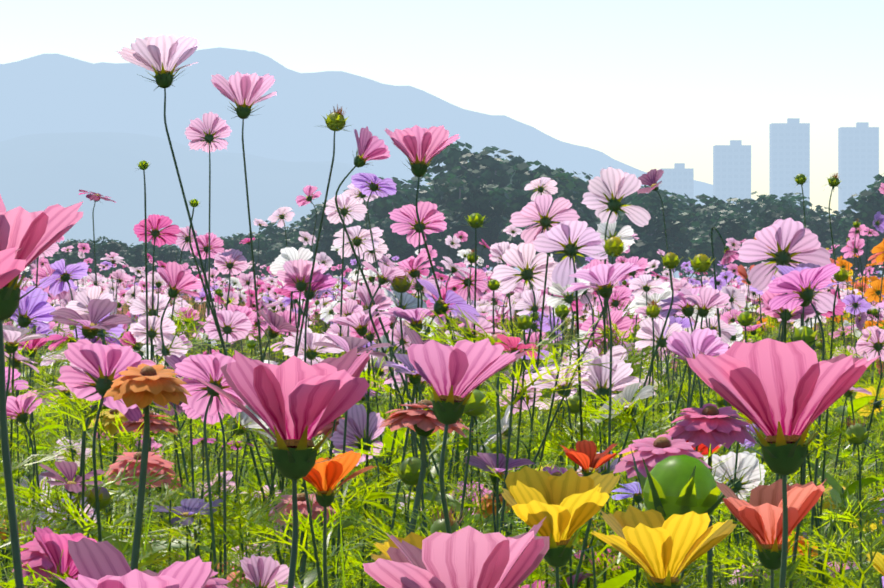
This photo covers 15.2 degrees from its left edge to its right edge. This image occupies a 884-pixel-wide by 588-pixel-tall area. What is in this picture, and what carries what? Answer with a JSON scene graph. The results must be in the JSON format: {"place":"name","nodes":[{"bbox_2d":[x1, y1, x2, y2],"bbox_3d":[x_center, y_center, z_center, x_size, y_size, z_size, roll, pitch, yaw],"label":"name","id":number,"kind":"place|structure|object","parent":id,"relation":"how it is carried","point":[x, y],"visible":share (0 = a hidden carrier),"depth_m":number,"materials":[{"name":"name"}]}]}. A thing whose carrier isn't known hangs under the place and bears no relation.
{"place":"outdoors","nodes":[
{"label":"outdoors","id":0,"kind":"place"},
{"bbox_2d":[0,47,834,216],"bbox_3d":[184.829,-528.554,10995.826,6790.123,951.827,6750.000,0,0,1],"label":"mountain range","id":1,"kind":"structure","parent":0,"point":[49,93],"depth_m":10220.13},
{"bbox_2d":[0,132,883,276],"bbox_3d":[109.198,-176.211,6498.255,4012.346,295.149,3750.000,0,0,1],"label":"mountain range","id":2,"kind":"structure","parent":0,"point":[41,172],"depth_m":5876.28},
{"bbox_2d":[0,276,883,584],"bbox_3d":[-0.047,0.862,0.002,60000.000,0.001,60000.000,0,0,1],"label":"ground","id":3,"kind":"structure","parent":0,"point":[200,308],"depth_m":35.69,"materials":[{"name":"green plant"}]},
{"bbox_2d":[0,63,883,587],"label":"meadow stems","id":4,"kind":"object","parent":3,"relation":"on","point":[668,485],"visible":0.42,"depth_m":3.34,"materials":[{"name":"green plant"}]},
{"bbox_2d":[0,35,883,587],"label":"flowers","id":5,"kind":"object","parent":4,"relation":"on","point":[766,385],"visible":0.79,"depth_m":3.10,"materials":[{"name":"pink plant"}]},
{"bbox_2d":[6,70,879,587],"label":"meadow flower discs","id":6,"kind":"object","parent":5,"relation":"on","point":[658,442],"visible":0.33,"depth_m":2.39,"materials":[{"name":"plant"}]},
{"bbox_2d":[20,140,883,283],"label":"tree line","id":7,"kind":"object","parent":3,"relation":"on","point":[505,194],"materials":[{"name":"green plant"}]},
{"bbox_2d":[0,0,883,275],"label":"sky","id":8,"kind":"structure","parent":0,"point":[646,85],"materials":[{"name":"white"}]},
{"bbox_2d":[659,163,693,277],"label":"apartment tower","id":9,"kind":"structure","parent":0,"point":[678,178],"depth_m":1431.91,"materials":[{"name":"concrete"}]},
{"bbox_2d":[713,140,750,211],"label":"apartment tower","id":10,"kind":"structure","parent":0,"point":[732,170],"depth_m":1471.49,"materials":[{"name":"concrete"}]},
{"bbox_2d":[769,118,809,208],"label":"apartment tower","id":11,"kind":"structure","parent":0,"point":[789,150],"depth_m":1511.03,"materials":[{"name":"concrete"}]},
{"bbox_2d":[838,122,878,275],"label":"apartment tower","id":12,"kind":"structure","parent":0,"point":[858,157],"depth_m":1550.51,"materials":[{"name":"concrete"}]}
]}

